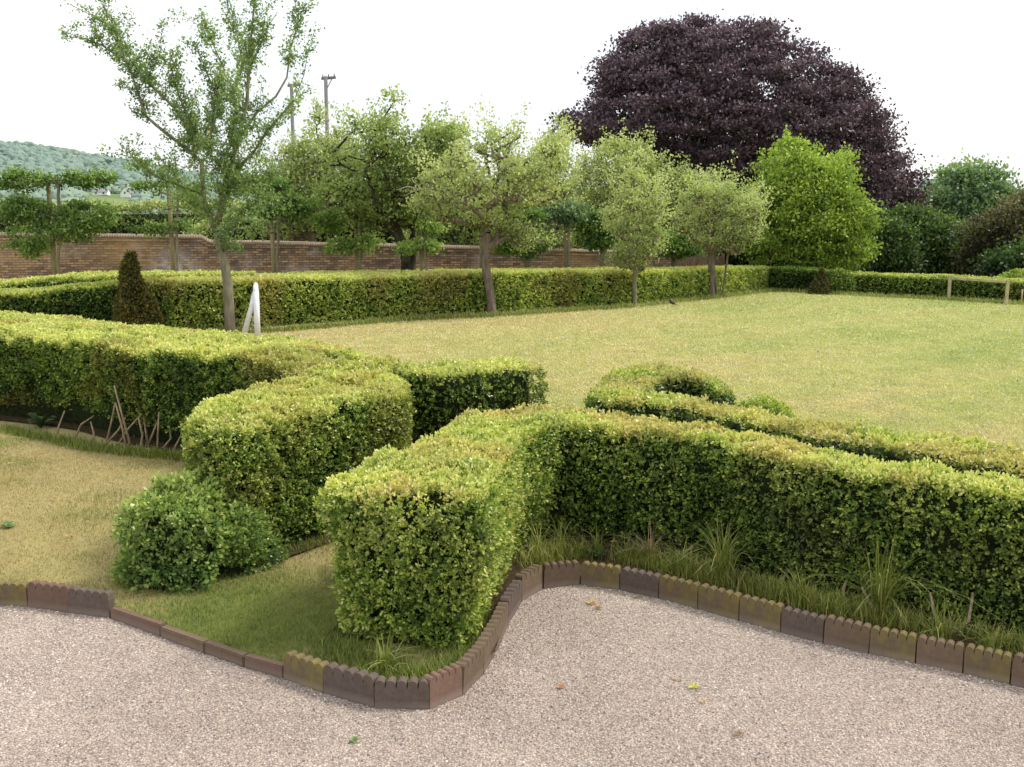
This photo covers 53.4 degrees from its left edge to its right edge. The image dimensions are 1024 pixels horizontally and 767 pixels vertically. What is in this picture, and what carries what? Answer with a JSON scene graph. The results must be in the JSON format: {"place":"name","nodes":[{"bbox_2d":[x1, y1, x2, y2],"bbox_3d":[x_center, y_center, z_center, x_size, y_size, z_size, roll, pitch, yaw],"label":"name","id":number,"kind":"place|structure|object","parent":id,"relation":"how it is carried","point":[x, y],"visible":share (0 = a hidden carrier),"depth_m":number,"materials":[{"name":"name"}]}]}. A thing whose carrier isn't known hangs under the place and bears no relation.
{"place":"outdoors","nodes":[
{"label":"outdoors","id":0,"kind":"place"},
{"bbox_2d":[0,585,1023,766],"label":"gravel drive","id":1,"kind":"structure","parent":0,"point":[471,743],"depth_m":5.24,"materials":[{"name":"gravel"}]},
{"bbox_2d":[0,585,1023,766],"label":"gravel stones","id":2,"kind":"object","parent":1,"relation":"on","point":[766,674],"visible":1,"depth_m":5.28,"materials":[{"name":"gravel"}]},
{"bbox_2d":[0,269,1023,681],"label":"lawn","id":3,"kind":"structure","parent":0,"point":[80,541],"depth_m":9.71,"materials":[{"name":"plant"}]},
{"bbox_2d":[26,412,56,427],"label":"dock plant","id":4,"kind":"object","parent":3,"relation":"on","point":[40,421],"visible":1,"depth_m":11.94,"materials":[{"name":"green plant"}]},
{"bbox_2d":[46,184,56,274],"bbox_3d":[-13.325,-4.109,29.518,0.163,3.458,0.148,0,9,0],"label":"garden post","id":5,"kind":"object","parent":3,"relation":"on","point":[53,258],"visible":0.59,"depth_m":29.51,"materials":[{"name":"brown wood"}]},
{"bbox_2d":[0,164,128,274],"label":"trained lime","id":6,"kind":"object","parent":3,"relation":"on","point":[77,225],"visible":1,"depth_m":29.05,"materials":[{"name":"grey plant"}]},
{"bbox_2d":[0,276,172,326],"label":"box hedge","id":7,"kind":"object","parent":3,"relation":"on","point":[91,300],"visible":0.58,"depth_m":20.32,"materials":[{"name":"green plant"}]},
{"bbox_2d":[0,422,184,462],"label":"hedge foot grass","id":8,"kind":"structure","parent":3,"relation":"on","point":[92,446],"depth_m":10.83,"materials":[{"name":"plant"}]},
{"bbox_2d":[0,196,256,234],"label":"field hedge","id":9,"kind":"object","parent":3,"relation":"on","point":[149,205],"visible":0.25,"depth_m":46.60,"materials":[{"name":"green plant"}]},
{"bbox_2d":[0,269,256,290],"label":"box hedge","id":10,"kind":"object","parent":3,"relation":"on","point":[60,279],"visible":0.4,"depth_m":24.45,"materials":[{"name":"green plant"}]},
{"bbox_2d":[110,250,164,325],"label":"conical yew","id":11,"kind":"object","parent":3,"relation":"on","point":[134,300],"visible":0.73,"depth_m":20.07,"materials":[{"name":"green plant"}]},
{"bbox_2d":[116,158,212,270],"bbox_3d":[-10.123,-4.559,30.035,2.700,4.177,1.176,0,9,0],"label":"trained lime","id":12,"kind":"object","parent":3,"relation":"on","point":[154,228],"visible":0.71,"depth_m":29.84,"materials":[{"name":"green plant"}]},
{"bbox_2d":[166,186,175,270],"bbox_3d":[-10.104,-4.155,30.220,0.163,3.320,0.148,0,9,0],"label":"garden post","id":13,"kind":"object","parent":3,"relation":"on","point":[172,248],"visible":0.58,"depth_m":30.16,"materials":[{"name":"brown wood"}]},
{"bbox_2d":[56,0,324,332],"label":"pear tree","id":14,"kind":"object","parent":3,"relation":"on","point":[203,141],"visible":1,"depth_m":20.51,"materials":[{"name":"green plant"}]},
{"bbox_2d":[207,496,289,576],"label":"shrub","id":15,"kind":"object","parent":3,"relation":"on","point":[234,562],"visible":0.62,"depth_m":7.06,"materials":[{"name":"green plant"}]},
{"bbox_2d":[242,282,260,336],"bbox_3d":[-5.553,-1.567,21.549,0.407,1.047,2.568,-2,10,-14],"label":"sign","id":16,"kind":"object","parent":3,"relation":"on","point":[254,304],"visible":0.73,"depth_m":20.39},
{"bbox_2d":[269,217,275,272],"bbox_3d":[-7.295,-3.848,31.081,0.163,2.432,0.148,0,9,0],"label":"garden post","id":17,"kind":"object","parent":3,"relation":"on","point":[273,256],"visible":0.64,"depth_m":31.00,"materials":[{"name":"brown wood"}]},
{"bbox_2d":[230,168,321,272],"bbox_3d":[-7.243,-4.544,30.810,2.940,3.897,1.350,0,9,0],"label":"trained lime","id":18,"kind":"object","parent":3,"relation":"on","point":[301,206],"visible":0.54,"depth_m":30.56,"materials":[{"name":"green plant"}]},
{"bbox_2d":[180,196,407,242],"bbox_3d":[-8.599,-5.898,40.539,9.178,3.649,2.739,0,9,0],"label":"field hedge","id":19,"kind":"object","parent":3,"relation":"on","point":[388,237],"visible":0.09,"depth_m":39.90,"materials":[{"name":"green plant"}]},
{"bbox_2d":[112,531,493,681],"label":"grass","id":20,"kind":"structure","parent":3,"relation":"on","point":[457,653],"depth_m":5.74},
{"bbox_2d":[362,630,423,671],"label":"grass tuft","id":21,"kind":"object","parent":20,"relation":"on","point":[386,656],"visible":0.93,"depth_m":5.56,"materials":[{"name":"plant"}]},
{"bbox_2d":[247,88,367,241],"bbox_3d":[-7.064,-6.790,35.528,4.538,6.788,3.120,0,9,0],"label":"orchard tree","id":22,"kind":"object","parent":3,"relation":"on","point":[303,170],"visible":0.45,"depth_m":35.02,"materials":[{"name":"green plant"}]},
{"bbox_2d":[321,74,335,170],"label":"utility pole","id":23,"kind":"object","parent":3,"relation":"on","point":[325,79],"visible":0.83,"depth_m":63.87,"materials":[{"name":"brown wood"}]},
{"bbox_2d":[0,232,670,278],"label":"garden wall","id":24,"kind":"structure","parent":3,"relation":"on","point":[103,252],"depth_m":33.40,"materials":[{"name":"brick"}]},
{"bbox_2d":[304,178,388,269],"bbox_3d":[-4.978,-4.510,31.394,2.730,3.636,1.474,0,9,0],"label":"trained lime","id":25,"kind":"object","parent":3,"relation":"on","point":[326,222],"visible":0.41,"depth_m":31.18,"materials":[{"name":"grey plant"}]},
{"bbox_2d":[299,83,480,270],"bbox_3d":[-3.568,-5.323,29.722,5.290,6.634,4.237,0,9,0],"label":"orchard tree","id":26,"kind":"object","parent":3,"relation":"on","point":[383,168],"visible":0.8,"depth_m":28.76,"materials":[{"name":"green plant"}]},
{"bbox_2d":[386,197,460,270],"bbox_3d":[-2.440,-3.877,29.253,2.171,3.091,1.350,0,9,0],"label":"trained lime","id":27,"kind":"object","parent":3,"relation":"on","point":[410,247],"visible":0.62,"depth_m":29.04,"materials":[{"name":"green plant"}]},
{"bbox_2d":[142,266,709,329],"bbox_3d":[-0.885,-2.432,26.396,17.487,1.290,1.974,-7,12,-36],"label":"box hedge","id":28,"kind":"object","parent":3,"relation":"on","point":[197,301],"visible":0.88,"depth_m":24.76,"materials":[{"name":"green plant"}]},
{"bbox_2d":[393,151,500,245],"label":"orchard tree","id":29,"kind":"object","parent":3,"relation":"on","point":[452,235],"visible":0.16,"depth_m":36.48,"materials":[{"name":"green plant"}]},
{"bbox_2d":[397,94,584,313],"bbox_3d":[-0.487,-4.361,25.051,4.614,5.431,3.215,0,9,0],"label":"apple tree","id":30,"kind":"object","parent":3,"relation":"on","point":[525,192],"visible":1,"depth_m":24.73,"materials":[{"name":"green plant"}]},
{"bbox_2d":[490,205,559,267],"bbox_3d":[0.340,-4.310,32.573,2.414,2.856,1.552,0,9,0],"label":"trained lime","id":31,"kind":"object","parent":3,"relation":"on","point":[502,249],"visible":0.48,"depth_m":32.37,"materials":[{"name":"green plant"}]},
{"bbox_2d":[501,114,595,249],"bbox_3d":[1.066,-6.434,35.927,3.696,5.951,2.901,0,9,0],"label":"orchard tree","id":32,"kind":"object","parent":3,"relation":"on","point":[559,229],"visible":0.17,"depth_m":35.59,"materials":[{"name":"green plant"}]},
{"bbox_2d":[538,196,597,267],"bbox_3d":[1.882,-3.895,33.002,2.247,4.290,1.553,0,9,0],"label":"trained lime","id":33,"kind":"object","parent":3,"relation":"on","point":[568,213],"visible":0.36,"depth_m":32.66,"materials":[{"name":"green plant"}]},
{"bbox_2d":[572,207,629,266],"bbox_3d":[2.876,-4.462,33.326,1.993,2.910,1.411,2,10,9],"label":"trained lime","id":34,"kind":"object","parent":3,"relation":"on","point":[593,237],"visible":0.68,"depth_m":33.09,"materials":[{"name":"green plant"}]},
{"bbox_2d":[194,287,1023,333],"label":"hedge foot grass","id":35,"kind":"structure","parent":3,"relation":"on","point":[391,318],"depth_m":25.87,"materials":[{"name":"plant"}]},
{"bbox_2d":[558,117,680,249],"bbox_3d":[3.915,-7.348,40.398,5.440,6.311,3.901,0,9,0],"label":"pale tree","id":36,"kind":"object","parent":3,"relation":"on","point":[609,151],"visible":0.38,"depth_m":39.77,"materials":[{"name":"green plant"}]},
{"bbox_2d":[595,141,682,304],"bbox_3d":[3.455,-4.319,27.695,2.206,4.472,1.996,-3,10,-16],"label":"fruit tree","id":37,"kind":"object","parent":3,"relation":"on","point":[641,215],"visible":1,"depth_m":27.41,"materials":[{"name":"green plant"}]},
{"bbox_2d":[626,225,682,267],"bbox_3d":[4.672,-3.783,34.016,1.936,3.133,1.283,0,9,0],"label":"trained lime","id":38,"kind":"object","parent":3,"relation":"on","point":[671,241],"visible":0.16,"depth_m":33.71,"materials":[{"name":"green plant"}]},
{"bbox_2d":[659,228,704,265],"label":"trained lime","id":39,"kind":"object","parent":3,"relation":"on","point":[686,251],"visible":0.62,"depth_m":33.99,"materials":[{"name":"green plant"}]},
{"bbox_2d":[647,151,753,265],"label":"pale tree","id":40,"kind":"object","parent":3,"relation":"on","point":[673,204],"visible":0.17,"depth_m":40.41,"materials":[{"name":"green plant"}]},
{"bbox_2d":[677,254,724,266],"bbox_3d":[6.830,-4.132,36.867,1.847,1.120,0.127,-2,10,-13],"label":"picket fence","id":41,"kind":"object","parent":3,"relation":"on","point":[692,260],"visible":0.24,"depth_m":36.75,"materials":[{"name":"brown wood"}]},
{"bbox_2d":[662,150,778,295],"bbox_3d":[6.254,-4.539,30.790,3.679,4.922,2.567,0,9,0],"label":"fruit tree","id":42,"kind":"object","parent":3,"relation":"on","point":[719,201],"visible":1,"depth_m":30.28,"materials":[{"name":"green plant"}]},
{"bbox_2d":[697,264,773,293],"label":"box hedge","id":43,"kind":"object","parent":3,"relation":"on","point":[741,278],"visible":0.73,"depth_m":32.61,"materials":[{"name":"green plant"}]},
{"bbox_2d":[542,9,943,259],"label":"copper beech","id":44,"kind":"object","parent":3,"relation":"on","point":[674,53],"visible":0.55,"depth_m":45.41,"materials":[{"name":"purple plant"}]},
{"bbox_2d":[716,217,774,265],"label":"bushy tree","id":45,"kind":"object","parent":3,"relation":"on","point":[733,260],"visible":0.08,"depth_m":42.94,"materials":[{"name":"green plant"}]},
{"bbox_2d":[727,393,798,434],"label":"ball shrub","id":46,"kind":"object","parent":3,"relation":"on","point":[772,404],"visible":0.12,"depth_m":8.98,"materials":[{"name":"green plant"}]},
{"bbox_2d":[710,124,892,271],"bbox_3d":[9.951,-6.034,34.933,5.963,5.493,5.240,0,9,0],"label":"maple tree","id":47,"kind":"object","parent":3,"relation":"on","point":[814,198],"visible":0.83,"depth_m":33.77,"materials":[{"name":"green plant"}]},
{"bbox_2d":[769,265,854,290],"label":"box hedge","id":48,"kind":"object","parent":3,"relation":"on","point":[800,277],"visible":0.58,"depth_m":33.07,"materials":[{"name":"green plant"}]},
{"bbox_2d":[857,209,934,276],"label":"elder bush","id":49,"kind":"object","parent":3,"relation":"on","point":[900,252],"visible":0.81,"depth_m":37.27,"materials":[{"name":"green plant"}]},
{"bbox_2d":[855,199,958,273],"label":"bushy tree","id":50,"kind":"object","parent":3,"relation":"on","point":[916,213],"visible":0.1,"depth_m":41.86,"materials":[{"name":"green plant"}]},
{"bbox_2d":[850,270,1023,301],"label":"box hedge","id":51,"kind":"object","parent":3,"relation":"on","point":[902,283],"visible":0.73,"depth_m":30.79,"materials":[{"name":"green plant"}]},
{"bbox_2d":[916,203,978,274],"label":"bushy tree","id":52,"kind":"object","parent":3,"relation":"on","point":[941,251],"visible":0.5,"depth_m":41.06,"materials":[{"name":"green plant"}]},
{"bbox_2d":[913,147,1023,236],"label":"tall tree","id":53,"kind":"object","parent":3,"relation":"on","point":[960,185],"visible":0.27,"depth_m":59.43,"materials":[{"name":"green plant"}]},
{"bbox_2d":[933,182,1023,274],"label":"bushy tree","id":54,"kind":"object","parent":3,"relation":"on","point":[990,231],"visible":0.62,"depth_m":38.22,"materials":[{"name":"green plant"}]},
{"bbox_2d":[947,275,1009,304],"bbox_3d":[13.356,-2.680,29.239,0.115,0.730,2.241,-3,10,-19],"label":"timber goal","id":55,"kind":"object","parent":3,"relation":"on","point":[950,278],"visible":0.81,"depth_m":28.95,"materials":[{"name":"wood"}]},
{"bbox_2d":[961,234,1023,276],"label":"bushy tree","id":56,"kind":"object","parent":3,"relation":"on","point":[1007,258],"visible":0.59,"depth_m":35.44,"materials":[{"name":"green plant"}]},
{"bbox_2d":[0,289,1023,651],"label":"bare soil","id":57,"kind":"structure","parent":0,"point":[512,573],"depth_m":7.61,"materials":[{"name":"soil"}]},
{"bbox_2d":[0,317,404,451],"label":"box hedge","id":58,"kind":"object","parent":57,"relation":"on","point":[146,386],"visible":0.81,"depth_m":11.14,"materials":[{"name":"green plant"}]},
{"bbox_2d":[0,310,549,445],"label":"box hedge","id":59,"kind":"object","parent":57,"relation":"on","point":[444,394],"visible":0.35,"depth_m":10.11,"materials":[{"name":"green plant"}]},
{"bbox_2d":[178,368,416,554],"bbox_3d":[-1.589,0.542,8.461,1.436,1.144,3.030,4,10,21],"label":"box hedge","id":60,"kind":"object","parent":57,"relation":"on","point":[282,449],"visible":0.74,"depth_m":7.60,"materials":[{"name":"green plant"}]},
{"bbox_2d":[312,408,565,650],"bbox_3d":[-0.342,0.866,6.907,1.118,1.100,2.695,2,10,15],"label":"box hedge","id":61,"kind":"object","parent":57,"relation":"on","point":[427,535],"visible":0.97,"depth_m":5.89,"materials":[{"name":"green plant"}]},
{"bbox_2d":[586,360,737,429],"bbox_3d":[1.358,0.379,9.940,1.432,0.982,2.186,0,9,0],"label":"box hedge","id":62,"kind":"object","parent":57,"relation":"on","point":[658,377],"visible":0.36,"depth_m":9.88,"materials":[{"name":"green plant"}]},
{"bbox_2d":[437,400,1023,633],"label":"box hedge","id":63,"kind":"object","parent":57,"relation":"on","point":[620,473],"visible":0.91,"depth_m":6.71,"materials":[{"name":"green plant"}]},
{"bbox_2d":[581,381,1023,495],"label":"box hedge","id":64,"kind":"object","parent":57,"relation":"on","point":[890,446],"visible":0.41,"depth_m":7.53,"materials":[{"name":"green plant"}]},
{"bbox_2d":[0,0,1023,188],"label":"sky","id":65,"kind":"structure","parent":0,"point":[953,70],"materials":[{"name":"white"}]},
{"bbox_2d":[44,185,1010,684],"bbox_3d":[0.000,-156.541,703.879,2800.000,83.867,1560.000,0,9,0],"label":"ground","id":66,"kind":"structure","parent":0,"point":[110,197],"depth_m":707.62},
{"bbox_2d":[0,580,28,606],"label":"edging tile","id":67,"kind":"object","parent":66,"relation":"on","point":[12,592],"visible":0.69,"depth_m":6.59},
{"bbox_2d":[27,579,73,612],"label":"edging tile","id":68,"kind":"object","parent":66,"relation":"on","point":[52,596],"visible":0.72,"depth_m":6.53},
{"bbox_2d":[69,586,114,617],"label":"edging tile","id":69,"kind":"object","parent":66,"relation":"on","point":[91,601],"visible":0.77,"depth_m":6.43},
{"bbox_2d":[0,140,258,213],"bbox_3d":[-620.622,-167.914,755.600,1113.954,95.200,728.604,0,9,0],"label":"hill woodland","id":70,"kind":"object","parent":66,"relation":"on","point":[50,158],"visible":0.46,"depth_m":956.65,"materials":[{"name":"plant"}]},
{"bbox_2d":[111,607,165,636],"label":"edging tile","id":71,"kind":"object","parent":66,"relation":"on","point":[140,621],"visible":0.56,"depth_m":6.25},
{"bbox_2d":[107,466,257,594],"bbox_3d":[-2.292,1.002,7.046,0.994,0.850,0.903,0,9,0],"label":"shrub","id":72,"kind":"object","parent":66,"relation":"on","point":[172,546],"visible":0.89,"depth_m":6.79,"materials":[{"name":"green plant"}]},
{"bbox_2d":[161,625,208,652],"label":"edging tile","id":73,"kind":"object","parent":66,"relation":"on","point":[184,638],"visible":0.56,"depth_m":5.99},
{"bbox_2d":[205,640,248,666],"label":"edging tile","id":74,"kind":"object","parent":66,"relation":"on","point":[225,652],"visible":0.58,"depth_m":5.79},
{"bbox_2d":[245,653,283,678],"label":"edging tile","id":75,"kind":"object","parent":66,"relation":"on","point":[265,665],"visible":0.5,"depth_m":5.64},
{"bbox_2d":[283,650,328,692],"bbox_3d":[-1.109,1.564,5.498,0.294,0.186,0.057,7,8,33],"label":"edging tile","id":76,"kind":"object","parent":66,"relation":"on","point":[302,669],"visible":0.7,"depth_m":5.47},
{"bbox_2d":[323,662,378,707],"bbox_3d":[-0.840,1.583,5.331,0.333,0.189,0.057,4,8,29],"label":"edging tile","id":77,"kind":"object","parent":66,"relation":"on","point":[351,684],"visible":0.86,"depth_m":5.30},
{"bbox_2d":[374,675,429,709],"bbox_3d":[-0.562,1.605,5.240,0.282,0.189,0.057,1,11,2],"label":"edging tile","id":78,"kind":"object","parent":66,"relation":"on","point":[401,693],"visible":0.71,"depth_m":5.21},
{"bbox_2d":[423,663,461,708],"bbox_3d":[-0.359,1.586,5.303,0.220,0.199,0.057,-10,14,-44],"label":"edging tile","id":79,"kind":"object","parent":66,"relation":"on","point":[445,684],"visible":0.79,"depth_m":5.28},
{"bbox_2d":[455,645,483,694],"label":"edging tile","id":80,"kind":"object","parent":66,"relation":"on","point":[470,662],"visible":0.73,"depth_m":5.47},
{"bbox_2d":[475,623,497,673],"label":"edging tile","id":81,"kind":"object","parent":66,"relation":"on","point":[487,639],"visible":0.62,"depth_m":5.76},
{"bbox_2d":[257,265,717,274],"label":"box hedge","id":82,"kind":"object","parent":66,"relation":"on","point":[360,271],"visible":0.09,"depth_m":29.59,"materials":[{"name":"green plant"}]},
{"bbox_2d":[489,602,507,649],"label":"edging tile","id":83,"kind":"object","parent":66,"relation":"on","point":[499,616],"visible":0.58,"depth_m":6.10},
{"bbox_2d":[500,580,521,623],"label":"edging tile","id":84,"kind":"object","parent":66,"relation":"on","point":[512,595],"visible":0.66,"depth_m":6.46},
{"bbox_2d":[515,564,541,601],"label":"edging tile","id":85,"kind":"object","parent":66,"relation":"on","point":[530,577],"visible":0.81,"depth_m":6.77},
{"bbox_2d":[542,560,579,588],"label":"edging tile","id":86,"kind":"object","parent":66,"relation":"on","point":[560,573],"visible":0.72,"depth_m":6.92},
{"bbox_2d":[581,561,620,589],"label":"edging tile","id":87,"kind":"object","parent":66,"relation":"on","point":[600,575],"visible":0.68,"depth_m":6.92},
{"bbox_2d":[620,566,660,598],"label":"edging tile","id":88,"kind":"object","parent":66,"relation":"on","point":[640,582],"visible":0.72,"depth_m":6.79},
{"bbox_2d":[659,574,700,608],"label":"edging tile","id":89,"kind":"object","parent":66,"relation":"on","point":[680,591],"visible":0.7,"depth_m":6.62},
{"bbox_2d":[698,583,741,620],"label":"edging tile","id":90,"kind":"object","parent":66,"relation":"on","point":[721,601],"visible":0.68,"depth_m":6.43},
{"bbox_2d":[739,594,783,631],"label":"edging tile","id":91,"kind":"object","parent":66,"relation":"on","point":[762,612],"visible":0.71,"depth_m":6.26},
{"bbox_2d":[781,606,825,642],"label":"edging tile","id":92,"kind":"object","parent":66,"relation":"on","point":[804,624],"visible":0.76,"depth_m":6.09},
{"bbox_2d":[807,267,832,294],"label":"conical shrub","id":93,"kind":"object","parent":66,"relation":"on","point":[819,283],"visible":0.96,"depth_m":32.01,"materials":[{"name":"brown plant"}]},
{"bbox_2d":[827,268,857,293],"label":"shrub","id":94,"kind":"object","parent":66,"relation":"on","point":[845,281],"visible":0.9,"depth_m":32.05,"materials":[{"name":"green plant"}]},
{"bbox_2d":[823,614,871,653],"bbox_3d":[1.965,1.479,5.963,0.256,0.200,0.057,8,12,32],"label":"edging tile","id":95,"kind":"object","parent":66,"relation":"on","point":[841,632],"visible":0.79,"depth_m":5.94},
{"bbox_2d":[869,625,917,662],"bbox_3d":[2.183,1.501,5.833,0.248,0.186,0.057,5,9,30],"label":"edging tile","id":96,"kind":"object","parent":66,"relation":"on","point":[892,643],"visible":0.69,"depth_m":5.81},
{"bbox_2d":[916,634,964,673],"bbox_3d":[2.398,1.524,5.704,0.240,0.193,0.057,5,11,31],"label":"edging tile","id":97,"kind":"object","parent":66,"relation":"on","point":[934,652],"visible":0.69,"depth_m":5.68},
{"bbox_2d":[963,643,1012,684],"bbox_3d":[2.603,1.541,5.571,0.231,0.189,0.057,7,12,34],"label":"edging tile","id":98,"kind":"object","parent":66,"relation":"on","point":[981,661],"visible":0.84,"depth_m":5.55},
{"bbox_2d":[1011,652,1023,687],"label":"edging tile","id":99,"kind":"object","parent":66,"relation":"on","point":[1017,677],"visible":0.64,"depth_m":5.46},
{"bbox_2d":[250,289,1023,456],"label":"mown grass","id":100,"kind":"structure","parent":0,"point":[997,422],"depth_m":18.58,"materials":[{"name":"plant"}]},
{"bbox_2d":[511,531,1023,673],"bbox_3d":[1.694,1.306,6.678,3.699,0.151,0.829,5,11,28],"label":"verge grass","id":101,"kind":"structure","parent":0,"point":[637,557],"depth_m":6.62,"materials":[{"name":"plant"}]},
{"bbox_2d":[518,520,567,561],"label":"grass tuft","id":102,"kind":"object","parent":101,"relation":"on","point":[538,541],"visible":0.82,"depth_m":7.38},
{"bbox_2d":[536,513,604,550],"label":"grass tuft","id":103,"kind":"object","parent":101,"relation":"on","point":[559,533],"visible":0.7,"depth_m":7.54,"materials":[{"name":"plant"}]},
{"bbox_2d":[594,519,694,561],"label":"grass tuft","id":104,"kind":"object","parent":101,"relation":"on","point":[651,539],"visible":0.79,"depth_m":7.27,"materials":[{"name":"plant"}]},
{"bbox_2d":[652,539,712,574],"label":"grass tuft","id":105,"kind":"object","parent":101,"relation":"on","point":[686,558],"visible":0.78,"depth_m":7.08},
{"bbox_2d":[659,503,796,577],"bbox_3d":[1.431,1.089,6.881,1.046,0.513,1.101,4,10,21],"label":"grass tuft","id":106,"kind":"object","parent":101,"relation":"on","point":[720,560],"visible":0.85,"depth_m":6.93,"materials":[{"name":"plant"}]},
{"bbox_2d":[761,566,839,603],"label":"grass tuft","id":107,"kind":"object","parent":101,"relation":"on","point":[794,582],"visible":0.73,"depth_m":6.55,"materials":[{"name":"plant"}]},
{"bbox_2d":[773,514,997,627],"bbox_3d":[2.318,1.148,6.153,1.103,0.633,1.454,-6,11,-31],"label":"grass tuft","id":108,"kind":"object","parent":101,"relation":"on","point":[880,598],"visible":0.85,"depth_m":6.24,"materials":[{"name":"plant"}]},
{"bbox_2d":[903,595,1005,642],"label":"grass tuft","id":109,"kind":"object","parent":101,"relation":"on","point":[940,633],"visible":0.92,"depth_m":5.93,"materials":[{"name":"plant"}]},
{"bbox_2d":[950,619,1022,651],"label":"grass tuft","id":110,"kind":"object","parent":101,"relation":"on","point":[988,643],"visible":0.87,"depth_m":5.80,"materials":[{"name":"plant"}]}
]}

